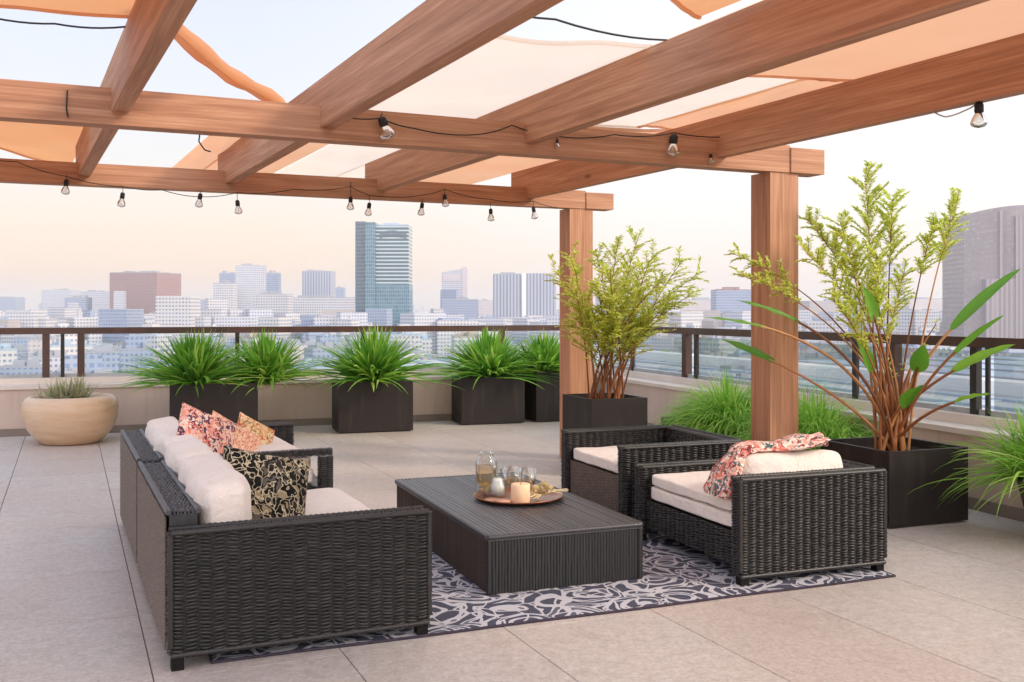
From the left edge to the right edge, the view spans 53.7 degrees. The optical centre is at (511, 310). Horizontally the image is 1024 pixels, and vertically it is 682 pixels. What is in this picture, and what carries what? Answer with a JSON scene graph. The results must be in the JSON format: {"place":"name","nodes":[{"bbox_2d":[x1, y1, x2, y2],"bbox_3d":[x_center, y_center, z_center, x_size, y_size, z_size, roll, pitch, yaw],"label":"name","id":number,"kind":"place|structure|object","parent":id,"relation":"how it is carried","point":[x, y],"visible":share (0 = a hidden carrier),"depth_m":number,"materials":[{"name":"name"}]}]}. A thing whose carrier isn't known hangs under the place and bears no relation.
{"place":"outdoors","nodes":[
{"label":"outdoors","id":0,"kind":"place"},
{"bbox_2d":[0,343,16,365],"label":"city building","id":1,"kind":"structure","parent":0,"point":[8,354],"depth_m":561.89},
{"bbox_2d":[11,344,27,359],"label":"city building","id":2,"kind":"structure","parent":0,"point":[20,350],"depth_m":714.22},
{"bbox_2d":[0,358,41,374],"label":"city building","id":3,"kind":"structure","parent":0,"point":[31,366],"depth_m":500.17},
{"bbox_2d":[14,334,37,348],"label":"city building","id":4,"kind":"structure","parent":0,"point":[22,339],"depth_m":819.66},
{"bbox_2d":[28,335,55,352],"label":"city building","id":5,"kind":"structure","parent":0,"point":[34,344],"depth_m":655.70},
{"bbox_2d":[20,350,66,372],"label":"city building","id":6,"kind":"structure","parent":0,"point":[55,360],"depth_m":526.39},
{"bbox_2d":[50,323,76,335],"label":"city building","id":7,"kind":"structure","parent":0,"point":[57,325],"depth_m":745.07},
{"bbox_2d":[50,334,92,354],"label":"city building","id":8,"kind":"structure","parent":0,"point":[71,344],"depth_m":623.21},
{"bbox_2d":[51,354,112,373],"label":"city building","id":9,"kind":"structure","parent":0,"point":[93,363],"depth_m":349.97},
{"bbox_2d":[85,344,118,370],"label":"city building","id":10,"kind":"structure","parent":0,"point":[109,353],"depth_m":519.67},
{"bbox_2d":[129,324,171,359],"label":"city building","id":11,"kind":"structure","parent":0,"point":[155,338],"depth_m":693.59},
{"bbox_2d":[141,349,174,370],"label":"city building","id":12,"kind":"structure","parent":0,"point":[145,367],"depth_m":388.11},
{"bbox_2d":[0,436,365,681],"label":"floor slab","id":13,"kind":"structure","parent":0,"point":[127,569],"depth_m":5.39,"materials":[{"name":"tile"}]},
{"bbox_2d":[0,366,600,436],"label":"parapet wall","id":14,"kind":"structure","parent":13,"relation":"on","point":[301,404],"depth_m":12.14,"materials":[{"name":"paint"}]},
{"bbox_2d":[0,325,597,377],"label":"glass railing","id":15,"kind":"object","parent":14,"relation":"on","point":[80,332],"visible":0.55,"depth_m":12.09,"materials":[{"name":"brown metal"}]},
{"bbox_2d":[593,367,1023,521],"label":"parapet wall","id":16,"kind":"structure","parent":13,"relation":"on","point":[943,426],"depth_m":7.60,"materials":[{"name":"paint"}]},
{"bbox_2d":[602,326,1023,419],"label":"glass railing","id":17,"kind":"object","parent":16,"relation":"on","point":[669,355],"visible":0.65,"depth_m":8.89,"materials":[{"name":"glass"}]},
{"bbox_2d":[219,271,235,282],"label":"office tower","id":18,"kind":"structure","parent":0,"point":[230,276],"depth_m":1491.39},
{"bbox_2d":[240,333,276,349],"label":"city building","id":19,"kind":"structure","parent":0,"point":[245,338],"depth_m":694.87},
{"bbox_2d":[276,338,315,364],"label":"city building","id":20,"kind":"structure","parent":0,"point":[304,344],"depth_m":661.69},
{"bbox_2d":[293,358,330,368],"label":"city building","id":21,"kind":"structure","parent":0,"point":[318,367],"depth_m":421.06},
{"bbox_2d":[304,342,342,364],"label":"city building","id":22,"kind":"structure","parent":0,"point":[315,351],"depth_m":555.92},
{"bbox_2d":[308,335,346,356],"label":"city building","id":23,"kind":"structure","parent":0,"point":[322,338],"depth_m":627.33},
{"bbox_2d":[345,332,378,353],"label":"city building","id":24,"kind":"structure","parent":0,"point":[352,334],"depth_m":671.10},
{"bbox_2d":[386,324,421,348],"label":"city building","id":25,"kind":"structure","parent":0,"point":[417,339],"depth_m":693.82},
{"bbox_2d":[388,341,423,359],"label":"city building","id":26,"kind":"structure","parent":0,"point":[415,351],"depth_m":411.60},
{"bbox_2d":[414,332,431,353],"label":"city building","id":27,"kind":"structure","parent":0,"point":[428,342],"depth_m":757.78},
{"bbox_2d":[424,354,446,359],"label":"city building","id":28,"kind":"structure","parent":0,"point":[434,356],"depth_m":635.39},
{"bbox_2d":[452,331,478,356],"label":"city building","id":29,"kind":"structure","parent":0,"point":[456,340],"depth_m":707.34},
{"bbox_2d":[479,299,491,315],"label":"office tower","id":30,"kind":"structure","parent":0,"point":[485,306],"depth_m":1889.74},
{"bbox_2d":[0,418,1023,681],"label":"floor","id":31,"kind":"structure","parent":0,"point":[946,604],"depth_m":4.63,"materials":[{"name":"tile"}]},
{"bbox_2d":[21,392,118,445],"bbox_3d":[-4.686,1.150,10.737,0.956,0.500,0.956,0,0,0],"label":"round bowl pot","id":32,"kind":"object","parent":31,"relation":"on","point":[67,422],"visible":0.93,"depth_m":10.38,"materials":[{"name":"ceramic"}]},
{"bbox_2d":[33,374,103,398],"bbox_3d":[-4.730,0.806,10.768,0.718,0.322,0.669,0,0,-44],"label":"bowl succulent","id":33,"kind":"object","parent":32,"relation":"on","point":[60,391],"visible":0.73,"depth_m":10.70,"materials":[{"name":"green plant"}]},
{"bbox_2d":[169,381,257,423],"bbox_3d":[-3.263,1.084,11.040,0.900,0.608,0.620,0,0,-19],"label":"square planter","id":34,"kind":"object","parent":31,"relation":"on","point":[224,400],"visible":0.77,"depth_m":10.77,"materials":[{"name":"metal"}]},
{"bbox_2d":[107,324,276,395],"bbox_3d":[-3.433,0.535,10.873,1.834,0.784,1.668,0,0,-17],"label":"spiky plant","id":35,"kind":"object","parent":34,"relation":"on","point":[194,360],"visible":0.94,"depth_m":10.70,"materials":[{"name":"green plant"}]},
{"bbox_2d":[219,328,350,395],"bbox_3d":[-2.732,0.539,11.425,1.820,0.768,1.780,0,0,0],"label":"spiky plant","id":36,"kind":"object","parent":34,"relation":"on","point":[279,364],"visible":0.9,"depth_m":11.26,"materials":[{"name":"green plant"}]},
{"bbox_2d":[120,416,332,562],"bbox_3d":[-1.770,1.039,6.241,1.136,0.722,1.462,0,0,-24],"label":"wicker armchair","id":37,"kind":"object","parent":31,"relation":"on","point":[152,440],"visible":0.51,"depth_m":5.85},
{"bbox_2d":[176,402,236,453],"bbox_3d":[-1.749,0.755,5.751,0.164,0.360,0.420,-11,-28,30],"label":"throw pillow","id":38,"kind":"object","parent":37,"relation":"on","point":[215,434],"visible":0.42,"depth_m":5.70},
{"bbox_2d":[212,410,260,450],"bbox_3d":[-1.645,0.805,5.949,0.135,0.320,0.380,-22,-43,29],"label":"throw pillow","id":39,"kind":"object","parent":37,"relation":"on","point":[245,439],"visible":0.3,"depth_m":5.98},
{"bbox_2d":[237,412,274,444],"bbox_3d":[-1.623,0.812,6.350,0.120,0.260,0.300,-17,-38,31],"label":"throw pillow","id":40,"kind":"object","parent":37,"relation":"on","point":[263,432],"visible":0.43,"depth_m":6.34,"materials":[{"name":"multicoloured fabric"}]},
{"bbox_2d":[332,378,412,432],"bbox_3d":[-1.643,1.101,11.875,0.860,0.573,0.550,0,0,-18],"label":"square planter","id":41,"kind":"object","parent":31,"relation":"on","point":[360,407],"visible":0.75,"depth_m":11.62,"materials":[{"name":"metal"}]},
{"bbox_2d":[297,324,465,393],"bbox_3d":[-1.572,0.524,11.726,2.106,0.849,2.069,0,0,0],"label":"spiky plant","id":42,"kind":"object","parent":41,"relation":"on","point":[372,359],"visible":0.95,"depth_m":11.63,"materials":[{"name":"green plant"}]},
{"bbox_2d":[452,375,524,423],"bbox_3d":[-0.303,1.101,12.695,0.810,0.573,0.500,0,0,-18],"label":"square planter","id":43,"kind":"object","parent":31,"relation":"on","point":[486,400],"visible":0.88,"depth_m":12.46,"materials":[{"name":"metal"}]},
{"bbox_2d":[426,325,558,387],"bbox_3d":[-0.202,0.555,12.596,1.799,0.775,1.791,0,0,0],"label":"spiky plant","id":44,"kind":"object","parent":43,"relation":"on","point":[486,355],"visible":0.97,"depth_m":12.46,"materials":[{"name":"green plant"}]},
{"bbox_2d":[0,0,1023,457],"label":"pergola","id":45,"kind":"object","parent":31,"relation":"on","point":[426,38],"visible":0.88,"depth_m":5.72,"materials":[{"name":"brown wood"}]},
{"bbox_2d":[0,121,82,161],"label":"shade cloth","id":46,"kind":"object","parent":45,"relation":"on","point":[43,142],"visible":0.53,"depth_m":7.70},
{"bbox_2d":[0,18,124,28],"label":"overhead cable","id":47,"kind":"object","parent":45,"relation":"attached to","point":[15,21],"visible":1,"depth_m":4.51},
{"bbox_2d":[0,0,134,18],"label":"shade cloth","id":48,"kind":"object","parent":45,"relation":"on","point":[108,8],"visible":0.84,"depth_m":4.33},
{"bbox_2d":[172,135,239,168],"bbox_3d":[-2.620,-1.303,8.595,0.311,0.041,3.827,0,0,-27],"label":"shade cloth","id":49,"kind":"object","parent":45,"relation":"on","point":[198,156],"visible":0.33,"depth_m":8.29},
{"bbox_2d":[174,25,284,102],"bbox_3d":[-1.562,-1.322,5.482,0.103,0.125,2.151,0,0,3],"label":"rolled cloth","id":50,"kind":"object","parent":45,"relation":"on","point":[196,47],"visible":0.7,"depth_m":5.36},
{"bbox_2d":[204,142,328,172],"bbox_3d":[-2.391,-1.296,9.150,0.652,0.053,3.418,0,0,-26],"label":"shade cloth","id":51,"kind":"object","parent":45,"relation":"on","point":[309,148],"visible":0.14,"depth_m":8.55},
{"bbox_2d":[0,160,557,220],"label":"string light","id":52,"kind":"object","parent":45,"relation":"hanging from","point":[199,196],"visible":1,"depth_m":8.38,"materials":[{"name":"black"}]},
{"bbox_2d":[276,144,400,176],"bbox_3d":[-1.803,-1.300,9.416,0.603,0.050,3.416,0,0,-26],"label":"shade cloth","id":53,"kind":"object","parent":45,"relation":"on","point":[333,160],"visible":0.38,"depth_m":8.69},
{"bbox_2d":[337,165,364,177],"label":"shade cloth","id":54,"kind":"object","parent":45,"relation":"on","point":[359,172],"visible":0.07,"depth_m":9.67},
{"bbox_2d":[66,90,719,162],"bbox_3d":[-0.226,-1.097,6.003,4.433,0.242,0.120,0,0,-25],"label":"string light","id":55,"kind":"object","parent":45,"relation":"hanging from","point":[384,125],"visible":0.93,"depth_m":6.10,"materials":[{"name":"black"}]},
{"bbox_2d":[369,34,652,147],"bbox_3d":[-0.603,-1.286,6.257,1.271,0.077,3.390,0,0,-26],"label":"shade cloth","id":56,"kind":"object","parent":45,"relation":"on","point":[501,71],"visible":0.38,"depth_m":5.47,"materials":[{"name":"fabric"}]},
{"bbox_2d":[420,126,666,183],"bbox_3d":[-0.382,-1.300,9.287,1.032,0.061,4.841,0,0,-26],"label":"shade cloth","id":57,"kind":"object","parent":45,"relation":"on","point":[490,168],"visible":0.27,"depth_m":9.19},
{"bbox_2d":[533,16,666,40],"bbox_3d":[0.222,-1.298,4.534,1.282,0.034,0.014,0,0,-34],"label":"overhead cable","id":58,"kind":"object","parent":45,"relation":"attached to","point":[586,28],"visible":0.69,"depth_m":4.64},
{"bbox_2d":[594,77,796,127],"bbox_3d":[0.728,-1.304,6.296,1.214,0.056,2.018,0,0,-26],"label":"shade cloth","id":59,"kind":"object","parent":45,"relation":"on","point":[726,92],"visible":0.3,"depth_m":6.34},
{"bbox_2d":[670,0,740,19],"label":"shade cloth","id":60,"kind":"object","parent":45,"relation":"on","point":[697,9],"visible":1,"depth_m":4.32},
{"bbox_2d":[637,79,842,129],"bbox_3d":[1.421,-1.314,6.495,0.295,0.049,1.794,0,0,-26],"label":"shade cloth","id":61,"kind":"object","parent":45,"relation":"on","point":[789,89],"visible":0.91,"depth_m":6.33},
{"bbox_2d":[653,0,1023,81],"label":"shade cloth","id":62,"kind":"object","parent":45,"relation":"on","point":[979,24],"visible":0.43,"depth_m":4.84,"materials":[{"name":"fabric"}]},
{"bbox_2d":[933,102,987,127],"bbox_3d":[2.243,-0.968,5.088,0.084,0.135,0.322,0,0,-30],"label":"string light","id":63,"kind":"object","parent":45,"relation":"hanging from","point":[978,108],"visible":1,"depth_m":4.97,"materials":[{"name":"beige"}]},
{"bbox_2d":[522,371,559,421],"bbox_3d":[0.498,1.074,13.018,0.600,0.628,0.550,0,0,-19],"label":"square planter","id":64,"kind":"object","parent":31,"relation":"on","point":[542,403],"visible":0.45,"depth_m":12.73,"materials":[{"name":"soil"}]},
{"bbox_2d":[492,329,597,374],"bbox_3d":[0.420,0.533,12.866,1.532,0.672,1.501,0,0,0],"label":"spiky plant","id":65,"kind":"object","parent":64,"relation":"on","point":[549,350],"visible":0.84,"depth_m":12.68,"materials":[{"name":"green plant"}]},
{"bbox_2d":[208,532,895,663],"bbox_3d":[0.015,1.394,5.634,3.479,0.011,2.121,0,0,-22],"label":"area rug","id":66,"kind":"object","parent":31,"relation":"on","point":[675,572],"visible":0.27,"depth_m":4.96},
{"bbox_2d":[137,438,431,671],"bbox_3d":[-1.168,1.039,4.858,1.089,0.722,1.614,0,0,-24],"label":"wicker sofa","id":67,"kind":"object","parent":66,"relation":"on","point":[220,569],"visible":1,"depth_m":4.15,"materials":[{"name":"wicker"}]},
{"bbox_2d":[223,445,309,519],"bbox_3d":[-1.161,0.863,4.749,0.470,0.400,0.183,19,-26,-40],"label":"throw pillow","id":68,"kind":"object","parent":67,"relation":"on","point":[278,485],"visible":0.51,"depth_m":4.71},
{"bbox_2d":[395,472,642,594],"bbox_3d":[-0.040,1.242,5.909,0.874,0.296,1.782,0,0,-21],"label":"coffee table","id":69,"kind":"object","parent":66,"relation":"on","point":[568,539],"visible":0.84,"depth_m":5.21,"materials":[{"name":"wicker"}]},
{"bbox_2d":[473,487,562,505],"bbox_3d":[0.035,1.086,5.917,0.528,0.020,0.528,0,0,-21],"label":"serving tray","id":70,"kind":"object","parent":69,"relation":"on","point":[545,499],"visible":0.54,"depth_m":5.89,"materials":[{"name":"brown wood"}]},
{"bbox_2d":[479,481,490,491],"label":"flower","id":71,"kind":"object","parent":70,"relation":"on","point":[486,487],"visible":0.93,"depth_m":6.00,"materials":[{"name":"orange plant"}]},
{"bbox_2d":[489,478,505,493],"bbox_3d":[-0.086,1.002,5.971,0.116,0.175,0.116,0,0,0],"label":"glass flask","id":72,"kind":"object","parent":70,"relation":"on","point":[497,486],"visible":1,"depth_m":5.94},
{"bbox_2d":[511,481,529,502],"bbox_3d":[0.049,1.031,5.760,0.110,0.118,0.109,0,0,0],"label":"pillar candle","id":73,"kind":"object","parent":70,"relation":"on","point":[520,492],"visible":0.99,"depth_m":5.71,"materials":[{"name":"beige wax"}]},
{"bbox_2d":[530,480,567,498],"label":"dried flowers","id":74,"kind":"object","parent":70,"relation":"on","point":[542,487],"visible":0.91,"depth_m":5.83,"materials":[{"name":"beige plant"}]},
{"bbox_2d":[561,424,745,518],"bbox_3d":[0.945,1.121,6.886,0.925,0.559,1.006,0,0,-20],"label":"wicker armchair","id":75,"kind":"object","parent":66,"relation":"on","point":[597,465],"visible":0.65,"depth_m":6.76,"materials":[{"name":"wicker"}]},
{"bbox_2d":[634,450,886,585],"bbox_3d":[1.374,1.075,5.793,0.927,0.651,1.176,0,0,-20],"label":"wicker armchair","id":76,"kind":"object","parent":66,"relation":"on","point":[789,513],"visible":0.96,"depth_m":5.31,"materials":[{"name":"wicker"}]},
{"bbox_2d":[703,432,830,498],"bbox_3d":[1.361,0.816,5.382,0.671,0.316,0.279,0,0,-21],"label":"scarf","id":77,"kind":"object","parent":76,"relation":"on","point":[718,483],"visible":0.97,"depth_m":5.33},
{"bbox_2d":[563,392,647,428],"bbox_3d":[0.807,1.067,8.855,0.530,0.643,0.600,0,0,-21],"label":"square planter","id":78,"kind":"object","parent":31,"relation":"on","point":[581,410],"visible":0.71,"depth_m":8.61,"materials":[{"name":"soil"}]},
{"bbox_2d":[544,225,709,398],"bbox_3d":[0.992,0.044,8.676,1.455,1.551,0.906,0,0,0],"label":"bushy bamboo","id":79,"kind":"object","parent":78,"relation":"on","point":[625,321],"visible":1,"depth_m":8.63,"materials":[{"name":"plant"}]},
{"bbox_2d":[661,416,750,436],"bbox_3d":[2.255,1.259,9.361,0.340,0.258,3.100,0,0,-19],"label":"trough planter","id":80,"kind":"object","parent":31,"relation":"on","point":[696,427],"visible":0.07,"depth_m":10.35,"materials":[{"name":"soil"}]},
{"bbox_2d":[649,361,750,438],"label":"ornamental grass","id":81,"kind":"object","parent":80,"relation":"on","point":[718,411],"depth_m":9.64,"materials":[{"name":"green plant"}]},
{"bbox_2d":[720,379,878,449],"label":"ornamental grass","id":82,"kind":"object","parent":80,"relation":"on","point":[811,420],"depth_m":8.29,"materials":[{"name":"green plant"}]},
{"bbox_2d":[821,436,967,527],"bbox_3d":[2.596,1.147,6.903,0.655,0.483,0.680,0,0,-21],"label":"square planter","id":83,"kind":"object","parent":31,"relation":"on","point":[917,464],"visible":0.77,"depth_m":6.60,"materials":[{"name":"soil"}]},
{"bbox_2d":[707,160,1020,450],"bbox_3d":[2.327,-0.018,6.799,2.096,2.000,0.848,0,0,6],"label":"plumed cane plant","id":84,"kind":"object","parent":83,"relation":"on","point":[891,411],"visible":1,"depth_m":6.80,"materials":[{"name":"green plant"}]},
{"bbox_2d":[1017,477,1023,506],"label":"tapered pot","id":85,"kind":"object","parent":31,"relation":"on","point":[1019,481],"visible":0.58,"depth_m":6.07,"materials":[{"name":"soil"}]},
{"bbox_2d":[908,397,1023,516],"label":"arching grass","id":86,"kind":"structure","parent":85,"relation":"on","point":[1008,456],"depth_m":6.20,"materials":[{"name":"green plant"}]},
{"bbox_2d":[0,0,1023,309],"label":"sky","id":87,"kind":"structure","parent":0,"point":[50,239],"materials":[{"name":"white"}]},
{"bbox_2d":[537,331,559,340],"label":"city building","id":88,"kind":"structure","parent":0,"point":[555,333],"depth_m":821.06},
{"bbox_2d":[336,354,999,411],"bbox_3d":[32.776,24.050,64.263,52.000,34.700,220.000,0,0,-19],"label":"glass railing","id":89,"kind":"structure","parent":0,"point":[983,383],"depth_m":140.89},
{"bbox_2d":[674,323,700,335],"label":"city building","id":90,"kind":"structure","parent":0,"point":[693,325],"depth_m":765.21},
{"bbox_2d":[982,356,993,377],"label":"building","id":91,"kind":"structure","parent":0,"point":[992,367],"depth_m":194.07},
{"bbox_2d":[982,348,1023,352],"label":"city building","id":92,"kind":"structure","parent":0,"point":[1014,350],"depth_m":596.42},
{"label":"ground","id":93,"kind":"structure","parent":0,"visible":0},
{"bbox_2d":[0,296,24,310],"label":"office tower","id":94,"kind":"structure","parent":93,"relation":"on","point":[12,303],"depth_m":2575.43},
{"bbox_2d":[42,289,79,313],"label":"office tower","id":95,"kind":"structure","parent":93,"relation":"on","point":[54,298],"depth_m":2274.38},
{"bbox_2d":[65,295,91,311],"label":"office tower","id":96,"kind":"structure","parent":93,"relation":"on","point":[85,302],"depth_m":1487.85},
{"bbox_2d":[80,290,109,309],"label":"office tower","id":97,"kind":"structure","parent":93,"relation":"on","point":[100,299],"depth_m":1679.34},
{"bbox_2d":[120,336,153,370],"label":"city building","id":98,"kind":"structure","parent":93,"relation":"on","point":[132,347],"depth_m":575.88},
{"bbox_2d":[110,271,180,313],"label":"office tower","id":99,"kind":"structure","parent":93,"relation":"on","point":[143,289],"depth_m":1470.26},
{"bbox_2d":[214,280,237,308],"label":"office tower","id":100,"kind":"structure","parent":93,"relation":"on","point":[225,289],"depth_m":1339.52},
{"bbox_2d":[236,263,266,308],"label":"office tower","id":101,"kind":"structure","parent":93,"relation":"on","point":[251,279],"depth_m":1383.89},
{"bbox_2d":[253,291,292,316],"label":"office tower","id":102,"kind":"structure","parent":93,"relation":"on","point":[277,301],"depth_m":1184.20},
{"bbox_2d":[267,270,280,292],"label":"office tower","id":103,"kind":"structure","parent":93,"relation":"on","point":[274,281],"depth_m":1491.90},
{"bbox_2d":[302,270,335,296],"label":"office tower","id":104,"kind":"structure","parent":93,"relation":"on","point":[317,282],"depth_m":1581.64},
{"bbox_2d":[293,295,354,315],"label":"office tower","id":105,"kind":"structure","parent":93,"relation":"on","point":[312,305],"depth_m":1280.00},
{"bbox_2d":[336,287,345,296],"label":"office tower","id":106,"kind":"structure","parent":93,"relation":"on","point":[340,291],"depth_m":1889.74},
{"bbox_2d":[355,221,412,325],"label":"office tower","id":107,"kind":"structure","parent":93,"relation":"on","point":[383,265],"depth_m":1081.00,"materials":[{"name":"blue glass"}]},
{"bbox_2d":[0,290,871,350],"bbox_3d":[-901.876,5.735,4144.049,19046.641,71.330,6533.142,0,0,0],"label":"distant city","id":108,"kind":"object","parent":93,"relation":"on","point":[135,317],"visible":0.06,"depth_m":938.57},
{"bbox_2d":[0,306,899,344],"bbox_3d":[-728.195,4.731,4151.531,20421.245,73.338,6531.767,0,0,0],"label":"distant city","id":109,"kind":"object","parent":93,"relation":"on","point":[710,322],"visible":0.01,"depth_m":923.85},
{"bbox_2d":[442,267,467,297],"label":"office tower","id":110,"kind":"structure","parent":93,"relation":"on","point":[455,279],"depth_m":1485.00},
{"bbox_2d":[442,296,477,319],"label":"office tower","id":111,"kind":"structure","parent":93,"relation":"on","point":[466,307],"depth_m":1282.01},
{"bbox_2d":[0,284,941,356],"bbox_3d":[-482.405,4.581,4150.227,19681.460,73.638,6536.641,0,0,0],"label":"distant city","id":112,"kind":"object","parent":93,"relation":"on","point":[178,311],"visible":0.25,"depth_m":913.75},
{"bbox_2d":[1,291,941,353],"bbox_3d":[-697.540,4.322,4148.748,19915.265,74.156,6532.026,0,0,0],"label":"distant city","id":113,"kind":"object","parent":93,"relation":"on","point":[414,318],"visible":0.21,"depth_m":914.48},
{"bbox_2d":[493,272,555,316],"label":"office tower","id":114,"kind":"structure","parent":93,"relation":"on","point":[538,294],"depth_m":1285.52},
{"bbox_2d":[680,297,710,310],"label":"office tower","id":115,"kind":"structure","parent":93,"relation":"on","point":[704,303],"depth_m":1561.65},
{"bbox_2d":[711,287,750,313],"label":"office tower","id":116,"kind":"structure","parent":93,"relation":"on","point":[724,299],"depth_m":1183.80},
{"bbox_2d":[798,299,850,315],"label":"office tower","id":117,"kind":"structure","parent":93,"relation":"on","point":[826,305],"depth_m":1463.54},
{"bbox_2d":[866,262,904,309],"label":"office tower","id":118,"kind":"structure","parent":93,"relation":"on","point":[891,292],"depth_m":1087.00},
{"bbox_2d":[905,297,941,309],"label":"office tower","id":119,"kind":"structure","parent":93,"relation":"on","point":[921,303],"depth_m":1770.84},
{"bbox_2d":[913,327,949,349],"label":"city building","id":120,"kind":"structure","parent":93,"relation":"on","point":[927,330],"depth_m":572.01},
{"bbox_2d":[942,205,1023,337],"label":"office tower","id":121,"kind":"structure","parent":93,"relation":"on","point":[987,250],"depth_m":769.44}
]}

